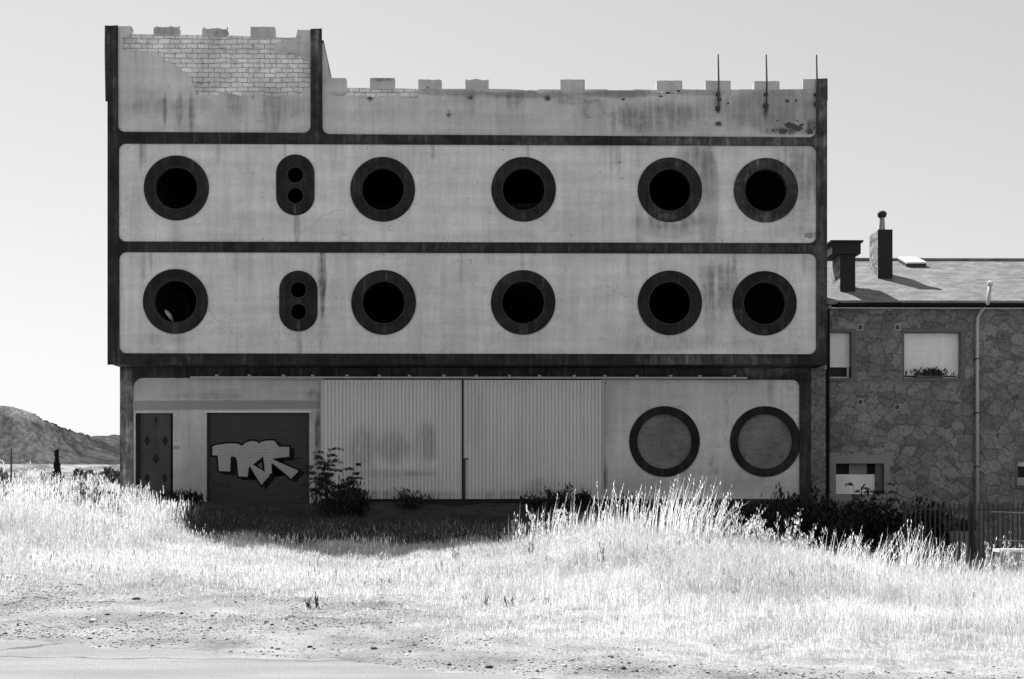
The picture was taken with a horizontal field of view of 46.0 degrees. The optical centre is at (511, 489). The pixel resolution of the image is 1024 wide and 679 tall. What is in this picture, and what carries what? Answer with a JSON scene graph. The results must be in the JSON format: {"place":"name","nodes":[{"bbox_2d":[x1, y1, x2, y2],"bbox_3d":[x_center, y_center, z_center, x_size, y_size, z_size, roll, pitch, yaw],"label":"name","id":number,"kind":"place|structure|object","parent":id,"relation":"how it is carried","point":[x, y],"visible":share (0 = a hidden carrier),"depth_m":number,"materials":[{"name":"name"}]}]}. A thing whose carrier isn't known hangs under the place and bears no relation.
{"place":"outdoors","nodes":[
{"label":"outdoors","id":0,"kind":"place"},
{"bbox_2d":[0,405,119,492],"bbox_3d":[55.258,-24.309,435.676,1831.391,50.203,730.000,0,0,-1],"label":"hill","id":1,"kind":"structure","parent":0,"point":[26,436],"depth_m":357.91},
{"bbox_2d":[72,468,82,481],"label":"field bush","id":2,"kind":"object","parent":1,"relation":"on","point":[75,471],"visible":0.55,"depth_m":94.37,"materials":[{"name":"grey plant"}]},
{"bbox_2d":[80,470,94,482],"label":"field bush","id":3,"kind":"object","parent":1,"relation":"on","point":[88,471],"visible":0.42,"depth_m":89.46,"materials":[{"name":"grey plant"}]},
{"bbox_2d":[100,466,113,483],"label":"field bush","id":4,"kind":"object","parent":1,"relation":"on","point":[106,471],"visible":0.49,"depth_m":87.54,"materials":[{"name":"grey plant"}]},
{"bbox_2d":[107,469,119,484],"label":"field bush","id":5,"kind":"object","parent":1,"relation":"on","point":[115,474],"visible":0.78,"depth_m":83.47,"materials":[{"name":"grey plant"}]},
{"bbox_2d":[0,640,547,678],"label":"road","id":6,"kind":"structure","parent":0,"point":[25,659],"depth_m":10.71,"materials":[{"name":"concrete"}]},
{"bbox_2d":[0,501,1023,678],"bbox_3d":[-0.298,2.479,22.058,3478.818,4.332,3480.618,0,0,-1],"label":"ground","id":7,"kind":"structure","parent":0,"point":[300,640],"depth_m":13.33,"materials":[{"name":"soil"}]},
{"bbox_2d":[0,468,8,500],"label":"weed plant","id":8,"kind":"object","parent":7,"relation":"on","point":[2,477],"visible":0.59,"depth_m":26.64,"materials":[{"name":"white plant"}]},
{"bbox_2d":[10,449,11,491],"bbox_3d":[-11.366,-0.178,27.369,0.053,1.477,0.043,0,0,-1],"label":"wooden stake","id":9,"kind":"object","parent":7,"relation":"on","point":[11,468],"visible":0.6,"depth_m":27.35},
{"bbox_2d":[0,459,30,501],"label":"weed plant","id":10,"kind":"object","parent":7,"relation":"on","point":[25,476],"visible":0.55,"depth_m":26.92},
{"bbox_2d":[26,470,51,502],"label":"weed plant","id":11,"kind":"object","parent":7,"relation":"on","point":[40,485],"visible":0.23,"depth_m":27.55,"materials":[{"name":"grey plant"}]},
{"bbox_2d":[51,449,64,495],"bbox_3d":[-10.791,-0.266,28.671,0.381,1.427,0.393,0,0,-1],"label":"cypress tree","id":12,"kind":"object","parent":7,"relation":"on","point":[57,464],"visible":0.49,"depth_m":28.64,"materials":[{"name":"black plant"}]},
{"bbox_2d":[53,473,100,512],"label":"weed plant","id":13,"kind":"object","parent":7,"relation":"on","point":[83,493],"visible":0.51,"depth_m":26.10,"materials":[{"name":"grey plant"}]},
{"bbox_2d":[67,475,94,505],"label":"weed plant","id":14,"kind":"object","parent":7,"relation":"on","point":[89,497],"visible":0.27,"depth_m":26.80,"materials":[{"name":"grey plant"}]},
{"bbox_2d":[82,470,118,507],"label":"weed plant","id":15,"kind":"object","parent":7,"relation":"on","point":[92,487],"visible":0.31,"depth_m":26.85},
{"bbox_2d":[91,481,123,520],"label":"weed plant","id":16,"kind":"object","parent":7,"relation":"on","point":[109,497],"visible":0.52,"depth_m":26.22,"materials":[{"name":"grey plant"}]},
{"bbox_2d":[105,482,130,517],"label":"weed plant","id":17,"kind":"object","parent":7,"relation":"on","point":[125,499],"visible":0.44,"depth_m":26.37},
{"bbox_2d":[144,486,189,505],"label":"shrub","id":18,"kind":"object","parent":7,"relation":"on","point":[173,495],"visible":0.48,"depth_m":32.46,"materials":[{"name":"black plant"}]},
{"bbox_2d":[171,488,209,505],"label":"shrub","id":19,"kind":"object","parent":7,"relation":"on","point":[195,496],"visible":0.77,"depth_m":32.60,"materials":[{"name":"black plant"}]},
{"bbox_2d":[288,455,329,512],"bbox_3d":[-5.258,-0.135,31.546,1.093,1.548,0.844,0,0,-26],"label":"sapling","id":20,"kind":"object","parent":7,"relation":"on","point":[314,478],"visible":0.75,"depth_m":31.55,"materials":[{"name":"black plant"}]},
{"bbox_2d":[305,592,318,606],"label":"weed plant","id":21,"kind":"object","parent":7,"relation":"on","point":[316,603],"visible":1,"depth_m":15.58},
{"bbox_2d":[313,447,343,509],"bbox_3d":[-4.763,-0.205,31.202,0.818,1.777,0.786,0,0,-30],"label":"sapling","id":22,"kind":"object","parent":7,"relation":"on","point":[325,474],"visible":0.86,"depth_m":31.17,"materials":[{"name":"black plant"}]},
{"bbox_2d":[301,472,370,517],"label":"shrub","id":23,"kind":"object","parent":7,"relation":"on","point":[337,506],"visible":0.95,"depth_m":30.84,"materials":[{"name":"black plant"}]},
{"bbox_2d":[338,463,363,502],"bbox_3d":[-4.232,0.005,31.264,0.841,1.384,0.702,0,0,-1],"label":"sapling","id":24,"kind":"object","parent":7,"relation":"on","point":[352,479],"visible":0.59,"depth_m":31.21,"materials":[{"name":"black plant"}]},
{"bbox_2d":[345,480,372,516],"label":"shrub","id":25,"kind":"object","parent":7,"relation":"on","point":[362,508],"visible":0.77,"depth_m":31.15,"materials":[{"name":"black plant"}]},
{"bbox_2d":[393,487,437,510],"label":"shrub","id":26,"kind":"object","parent":7,"relation":"on","point":[416,502],"visible":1,"depth_m":32.86,"materials":[{"name":"black plant"}]},
{"bbox_2d":[105,25,829,550],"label":"abandoned building","id":27,"kind":"structure","parent":7,"relation":"on","point":[475,291],"depth_m":33.09,"materials":[{"name":"paint"}]},
{"bbox_2d":[136,414,170,501],"bbox_3d":[-10.105,-0.563,34.029,0.948,3.126,0.150,0,0,-1],"label":"entrance door","id":28,"kind":"structure","parent":27,"relation":"in","point":[153,431],"depth_m":34.06,"materials":[{"name":"metal"}]},
{"bbox_2d":[143,269,207,333],"bbox_3d":[-9.186,-5.119,32.972,1.769,1.769,0.146,0,0,-1],"label":"round window","id":29,"kind":"structure","parent":27,"relation":"in","point":[151,291],"depth_m":32.90,"materials":[{"name":"paint"}]},
{"bbox_2d":[144,155,208,220],"bbox_3d":[-9.162,-8.218,32.972,1.769,1.769,0.146,0,0,-1],"label":"round window","id":30,"kind":"structure","parent":27,"relation":"in","point":[165,164],"depth_m":32.90,"materials":[{"name":"paint"}]},
{"bbox_2d":[276,154,314,214],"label":"twin window","id":31,"kind":"structure","parent":27,"relation":"in","point":[306,184],"depth_m":32.94,"materials":[{"name":"paint"}]},
{"bbox_2d":[279,271,317,331],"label":"twin window","id":32,"kind":"structure","parent":27,"relation":"in","point":[309,300],"depth_m":32.94,"materials":[{"name":"paint"}]},
{"bbox_2d":[350,157,414,221],"bbox_3d":[-3.535,-8.197,33.038,1.769,1.769,0.146,0,0,-1],"label":"round window","id":33,"kind":"structure","parent":27,"relation":"in","point":[372,165],"depth_m":32.97,"materials":[{"name":"paint"}]},
{"bbox_2d":[351,270,415,334],"bbox_3d":[-3.511,-5.105,33.038,1.769,1.769,0.146,0,0,-1],"label":"round window","id":34,"kind":"structure","parent":27,"relation":"in","point":[379,276],"depth_m":32.97,"materials":[{"name":"paint"}]},
{"bbox_2d":[321,379,461,498],"bbox_3d":[-3.384,-1.397,33.857,3.955,3.348,0.092,0,0,-1],"label":"sliding door","id":35,"kind":"structure","parent":27,"relation":"in","point":[405,434],"depth_m":33.83,"materials":[{"name":"paint"}]},
{"bbox_2d":[491,157,555,221],"bbox_3d":[0.319,-8.208,33.083,1.769,1.769,0.146,0,0,-1],"label":"round window","id":36,"kind":"structure","parent":27,"relation":"in","point":[519,163],"depth_m":33.02,"materials":[{"name":"paint"}]},
{"bbox_2d":[491,270,555,334],"bbox_3d":[0.306,-5.112,33.083,1.769,1.769,0.146,0,0,-1],"label":"round window","id":37,"kind":"structure","parent":27,"relation":"in","point":[518,276],"depth_m":33.02,"materials":[{"name":"paint"}]},
{"bbox_2d":[464,380,603,498],"bbox_3d":[0.609,-1.397,33.872,3.930,3.348,0.156,0,0,-1],"label":"sliding door","id":38,"kind":"structure","parent":27,"relation":"in","point":[521,436],"depth_m":33.87,"materials":[{"name":"paint"}]},
{"bbox_2d":[629,406,699,476],"bbox_3d":[4.309,-1.344,34.163,2.000,2.000,0.180,0,0,-1],"label":"bricked up window","id":39,"kind":"structure","parent":27,"relation":"in","point":[664,441],"depth_m":34.15,"materials":[{"name":"paint"}]},
{"bbox_2d":[638,157,701,221],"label":"round window","id":40,"kind":"structure","parent":27,"relation":"in","point":[684,168],"depth_m":33.07,"materials":[{"name":"paint"}]},
{"bbox_2d":[638,271,701,334],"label":"round window","id":41,"kind":"structure","parent":27,"relation":"in","point":[675,277],"depth_m":33.07,"materials":[{"name":"paint"}]},
{"bbox_2d":[732,271,796,335],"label":"round window","id":42,"kind":"structure","parent":27,"relation":"in","point":[786,289],"depth_m":33.10,"materials":[{"name":"paint"}]},
{"bbox_2d":[730,406,798,476],"bbox_3d":[7.143,-1.345,34.196,1.960,2.000,0.180,0,0,-1],"label":"bricked up window","id":43,"kind":"structure","parent":27,"relation":"in","point":[764,440],"depth_m":34.18,"materials":[{"name":"paint"}]},
{"bbox_2d":[734,158,797,222],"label":"round window","id":44,"kind":"structure","parent":27,"relation":"in","point":[775,166],"depth_m":33.10,"materials":[{"name":"paint"}]},
{"bbox_2d":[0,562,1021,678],"bbox_3d":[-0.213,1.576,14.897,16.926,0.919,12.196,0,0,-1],"label":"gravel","id":45,"kind":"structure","parent":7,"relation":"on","point":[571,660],"depth_m":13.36,"materials":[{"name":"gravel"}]},
{"bbox_2d":[0,467,1023,678],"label":"dry grass","id":46,"kind":"structure","parent":7,"relation":"on","point":[718,562],"depth_m":17.92,"materials":[{"name":"plant"}]},
{"bbox_2d":[462,595,574,606],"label":"weed plant","id":47,"kind":"object","parent":7,"relation":"on","point":[484,600],"visible":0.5,"depth_m":15.88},
{"bbox_2d":[508,510,550,542],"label":"grass tussock","id":48,"kind":"object","parent":7,"relation":"on","point":[532,525],"depth_m":24.23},
{"bbox_2d":[516,491,548,511],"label":"shrub","id":49,"kind":"object","parent":7,"relation":"on","point":[535,505],"visible":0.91,"depth_m":32.51,"materials":[{"name":"black plant"}]},
{"bbox_2d":[514,511,550,542],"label":"weed plant","id":50,"kind":"object","parent":7,"relation":"on","point":[540,527],"visible":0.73,"depth_m":23.25,"materials":[{"name":"plant"}]},
{"bbox_2d":[525,504,567,543],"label":"weed plant","id":51,"kind":"object","parent":7,"relation":"on","point":[564,522],"visible":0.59,"depth_m":23.47,"materials":[{"name":"plant"}]},
{"bbox_2d":[534,482,573,512],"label":"shrub","id":52,"kind":"object","parent":7,"relation":"on","point":[550,504],"visible":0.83,"depth_m":32.37,"materials":[{"name":"black plant"}]},
{"bbox_2d":[536,488,575,532],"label":"grass tussock","id":53,"kind":"object","parent":7,"relation":"on","point":[563,512],"depth_m":24.30,"materials":[{"name":"plant"}]},
{"bbox_2d":[552,510,576,544],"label":"weed plant","id":54,"kind":"object","parent":7,"relation":"on","point":[556,524],"visible":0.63,"depth_m":22.89,"materials":[{"name":"plant"}]},
{"bbox_2d":[551,499,595,540],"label":"grass tussock","id":55,"kind":"object","parent":7,"relation":"on","point":[577,518],"depth_m":23.61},
{"bbox_2d":[572,488,596,510],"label":"shrub","id":56,"kind":"object","parent":7,"relation":"on","point":[585,501],"visible":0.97,"depth_m":32.35,"materials":[{"name":"black plant"}]},
{"bbox_2d":[590,489,610,532],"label":"grass tussock","id":57,"kind":"object","parent":7,"relation":"on","point":[601,513],"depth_m":23.73,"materials":[{"name":"plant"}]},
{"bbox_2d":[597,542,605,567],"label":"weed plant","id":58,"kind":"object","parent":7,"relation":"on","point":[603,550],"visible":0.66,"depth_m":19.03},
{"bbox_2d":[591,494,652,535],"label":"grass tussock","id":59,"kind":"object","parent":7,"relation":"on","point":[605,521],"depth_m":23.21,"materials":[{"name":"plant"}]},
{"bbox_2d":[597,480,664,530],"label":"grass tussock","id":60,"kind":"object","parent":7,"relation":"on","point":[626,504],"depth_m":23.93,"materials":[{"name":"plant"}]},
{"bbox_2d":[608,490,664,519],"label":"shrub","id":61,"kind":"object","parent":7,"relation":"on","point":[641,503],"visible":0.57,"depth_m":31.46,"materials":[{"name":"black plant"}]},
{"bbox_2d":[629,486,676,532],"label":"grass tussock","id":62,"kind":"object","parent":7,"relation":"on","point":[654,514],"depth_m":23.45,"materials":[{"name":"plant"}]},
{"bbox_2d":[646,486,689,541],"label":"grass tussock","id":63,"kind":"object","parent":7,"relation":"on","point":[663,519],"depth_m":23.58,"materials":[{"name":"plant"}]},
{"bbox_2d":[649,473,702,536],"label":"grass tussock","id":64,"kind":"object","parent":7,"relation":"on","point":[672,501],"depth_m":24.34,"materials":[{"name":"plant"}]},
{"bbox_2d":[664,477,708,545],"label":"grass tussock","id":65,"kind":"object","parent":7,"relation":"on","point":[681,519],"depth_m":23.65,"materials":[{"name":"plant"}]},
{"bbox_2d":[673,477,733,543],"bbox_3d":[3.800,0.550,23.834,1.134,1.624,0.986,0,0,32],"label":"grass tussock","id":66,"kind":"object","parent":7,"relation":"on","point":[701,514],"depth_m":23.74,"materials":[{"name":"plant"}]},
{"bbox_2d":[673,492,744,543],"bbox_3d":[3.890,0.641,23.734,1.691,1.587,0.630,0,0,-1],"label":"grass tussock","id":67,"kind":"object","parent":7,"relation":"on","point":[702,517],"depth_m":23.70,"materials":[{"name":"plant"}]},
{"bbox_2d":[679,494,762,541],"bbox_3d":[4.049,0.757,23.638,1.684,1.358,0.904,0,0,-12],"label":"grass tussock","id":68,"kind":"object","parent":7,"relation":"on","point":[728,520],"depth_m":23.61,"materials":[{"name":"plant"}]},
{"bbox_2d":[709,511,736,541],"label":"weed plant","id":69,"kind":"object","parent":7,"relation":"on","point":[724,527],"visible":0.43,"depth_m":23.62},
{"bbox_2d":[688,493,793,543],"bbox_3d":[5.838,0.842,30.587,2.675,1.584,2.027,0,0,-1],"label":"bramble","id":70,"kind":"object","parent":7,"relation":"on","point":[747,512],"visible":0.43,"depth_m":30.08,"materials":[{"name":"black plant"}]},
{"bbox_2d":[726,500,756,546],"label":"weed plant","id":71,"kind":"object","parent":7,"relation":"on","point":[733,531],"visible":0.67,"depth_m":23.04,"materials":[{"name":"plant"}]},
{"bbox_2d":[733,512,765,551],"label":"weed plant","id":72,"kind":"object","parent":7,"relation":"on","point":[755,524],"visible":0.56,"depth_m":23.47,"materials":[{"name":"plant"}]},
{"bbox_2d":[746,514,766,547],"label":"weed plant","id":73,"kind":"object","parent":7,"relation":"on","point":[757,530],"visible":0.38,"depth_m":23.52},
{"bbox_2d":[757,523,774,550],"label":"weed plant","id":74,"kind":"object","parent":7,"relation":"on","point":[770,529],"visible":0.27,"depth_m":23.64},
{"bbox_2d":[749,512,794,556],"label":"weed plant","id":75,"kind":"object","parent":7,"relation":"on","point":[777,536],"visible":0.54,"depth_m":22.94,"materials":[{"name":"plant"}]},
{"bbox_2d":[757,517,791,549],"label":"weed plant","id":76,"kind":"object","parent":7,"relation":"on","point":[764,535],"visible":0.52,"depth_m":23.12,"materials":[{"name":"plant"}]},
{"bbox_2d":[763,482,797,525],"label":"shrub","id":77,"kind":"object","parent":7,"relation":"on","point":[781,502],"visible":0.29,"depth_m":32.71,"materials":[{"name":"black plant"}]},
{"bbox_2d":[782,509,802,554],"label":"weed plant","id":78,"kind":"object","parent":7,"relation":"on","point":[797,523],"visible":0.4,"depth_m":23.31,"materials":[{"name":"plant"}]},
{"bbox_2d":[785,523,817,553],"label":"weed plant","id":79,"kind":"object","parent":7,"relation":"on","point":[801,542],"visible":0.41,"depth_m":23.39,"materials":[{"name":"plant"}]},
{"bbox_2d":[799,527,827,553],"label":"weed plant","id":80,"kind":"object","parent":7,"relation":"on","point":[812,538],"visible":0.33,"depth_m":23.34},
{"bbox_2d":[799,476,833,513],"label":"shrub","id":81,"kind":"object","parent":7,"relation":"on","point":[812,490],"visible":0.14,"depth_m":32.47,"materials":[{"name":"black plant"}]},
{"bbox_2d":[773,490,869,553],"bbox_3d":[7.765,0.982,31.011,2.888,1.903,2.427,0,0,-1],"label":"bramble","id":82,"kind":"object","parent":7,"relation":"on","point":[810,513],"visible":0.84,"depth_m":30.70,"materials":[{"name":"black plant"}]},
{"bbox_2d":[820,532,866,561],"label":"grass tussock","id":83,"kind":"object","parent":7,"relation":"on","point":[848,545],"depth_m":23.12,"materials":[{"name":"plant"}]},
{"bbox_2d":[836,539,879,567],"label":"grass tussock","id":84,"kind":"object","parent":7,"relation":"on","point":[857,554],"depth_m":22.68,"materials":[{"name":"plant"}]},
{"bbox_2d":[841,483,880,552],"bbox_3d":[9.014,0.881,31.331,1.175,2.114,0.769,0,0,-1],"label":"sapling","id":85,"kind":"object","parent":7,"relation":"on","point":[856,498],"visible":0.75,"depth_m":31.34,"materials":[{"name":"black plant"}]},
{"bbox_2d":[847,525,914,568],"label":"grass tussock","id":86,"kind":"object","parent":7,"relation":"on","point":[869,548],"depth_m":23.41,"materials":[{"name":"plant"}]},
{"bbox_2d":[862,541,902,569],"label":"grass tussock","id":87,"kind":"object","parent":7,"relation":"on","point":[881,553],"depth_m":23.13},
{"bbox_2d":[865,482,900,565],"bbox_3d":[9.684,0.992,31.642,0.964,2.350,0.773,0,0,-1],"label":"sapling","id":88,"kind":"object","parent":7,"relation":"on","point":[893,499],"visible":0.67,"depth_m":31.54,"materials":[{"name":"black plant"}]},
{"bbox_2d":[853,532,915,575],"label":"grass tussock","id":89,"kind":"object","parent":7,"relation":"on","point":[877,553],"depth_m":23.11,"materials":[{"name":"plant"}]},
{"bbox_2d":[833,484,941,565],"bbox_3d":[9.644,1.088,31.816,3.117,2.475,2.506,0,0,-1],"label":"bramble","id":90,"kind":"object","parent":7,"relation":"on","point":[876,524],"visible":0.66,"depth_m":31.38,"materials":[{"name":"black plant"}]},
{"bbox_2d":[878,530,945,568],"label":"grass tussock","id":91,"kind":"object","parent":7,"relation":"on","point":[900,553],"depth_m":23.39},
{"bbox_2d":[883,520,954,574],"bbox_3d":[7.619,1.314,22.681,1.476,1.504,0.728,0,0,-1],"label":"grass tussock","id":92,"kind":"object","parent":7,"relation":"on","point":[911,559],"depth_m":22.71,"materials":[{"name":"plant"}]},
{"bbox_2d":[827,211,1023,563],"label":"stone house","id":93,"kind":"structure","parent":7,"relation":"on","point":[957,438],"depth_m":34.78,"materials":[{"name":"grey stone"}]},
{"bbox_2d":[830,329,855,380],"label":"window","id":94,"kind":"structure","parent":93,"relation":"in","point":[839,342],"depth_m":34.93,"materials":[{"name":"white paint"}]},
{"bbox_2d":[836,464,881,493],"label":"window","id":95,"kind":"structure","parent":93,"relation":"in","point":[859,475],"depth_m":34.93,"materials":[{"name":"white"}]},
{"bbox_2d":[905,366,954,377],"bbox_3d":[12.003,-3.377,34.727,1.403,0.338,0.392,0,0,-1],"label":"window box","id":96,"kind":"object","parent":93,"relation":"on","point":[930,373],"visible":1,"depth_m":34.68,"materials":[{"name":"plant"}]},
{"bbox_2d":[902,329,964,380],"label":"window","id":97,"kind":"structure","parent":93,"relation":"in","point":[930,350],"depth_m":34.96,"materials":[{"name":"white paint"}]},
{"bbox_2d":[1016,458,1023,487],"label":"window","id":98,"kind":"structure","parent":93,"relation":"in","point":[1019,461],"depth_m":34.99,"materials":[{"name":"white paint"}]},
{"bbox_2d":[898,539,955,573],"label":"grass tussock","id":99,"kind":"object","parent":7,"relation":"on","point":[922,555],"depth_m":22.86,"materials":[{"name":"plant"}]},
{"bbox_2d":[893,496,962,567],"bbox_3d":[11.000,1.232,32.523,2.557,2.116,2.028,0,0,-1],"label":"bramble","id":100,"kind":"object","parent":7,"relation":"on","point":[932,525],"visible":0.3,"depth_m":32.27,"materials":[{"name":"black plant"}]},
{"bbox_2d":[919,537,962,575],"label":"grass tussock","id":101,"kind":"object","parent":7,"relation":"on","point":[939,563],"depth_m":22.82,"materials":[{"name":"plant"}]},
{"bbox_2d":[928,548,974,573],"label":"grass tussock","id":102,"kind":"object","parent":7,"relation":"on","point":[944,563],"depth_m":22.45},
{"bbox_2d":[947,519,977,571],"bbox_3d":[11.325,1.420,30.325,0.768,1.400,0.843,0,0,22],"label":"garden planter","id":103,"kind":"object","parent":7,"relation":"on","point":[957,538],"visible":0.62,"depth_m":30.17,"materials":[{"name":"black plant"}]},
{"bbox_2d":[903,501,1023,575],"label":"picket fence","id":104,"kind":"object","parent":7,"relation":"on","point":[971,509],"visible":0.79,"depth_m":29.10,"materials":[{"name":"metal"}]},
{"bbox_2d":[941,544,993,575],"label":"grass tussock","id":105,"kind":"object","parent":7,"relation":"on","point":[964,563],"depth_m":23.36,"materials":[{"name":"plant"}]},
{"bbox_2d":[984,541,1001,577],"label":"weed plant","id":106,"kind":"object","parent":7,"relation":"on","point":[987,559],"visible":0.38,"depth_m":21.72,"materials":[{"name":"plant"}]},
{"bbox_2d":[996,531,1015,575],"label":"weed plant","id":107,"kind":"object","parent":7,"relation":"on","point":[1009,564],"visible":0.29,"depth_m":21.59,"materials":[{"name":"plant"}]},
{"bbox_2d":[993,548,1023,579],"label":"wall","id":108,"kind":"structure","parent":7,"relation":"on","point":[1017,553],"depth_m":23.72,"materials":[{"name":"white paint"}]},
{"bbox_2d":[992,511,1023,548],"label":"metal railing","id":109,"kind":"object","parent":108,"relation":"on","point":[1019,540],"visible":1,"depth_m":23.83,"materials":[{"name":"metal"}]},
{"bbox_2d":[997,545,1023,574],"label":"weed plant","id":110,"kind":"object","parent":7,"relation":"on","point":[1008,560],"visible":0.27,"depth_m":21.72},
{"bbox_2d":[1008,543,1023,571],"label":"weed plant","id":111,"kind":"object","parent":7,"relation":"on","point":[1022,558],"visible":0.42,"depth_m":21.76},
{"bbox_2d":[0,0,1023,436],"label":"sky","id":112,"kind":"structure","parent":0,"point":[925,103],"materials":[{"name":"white"}]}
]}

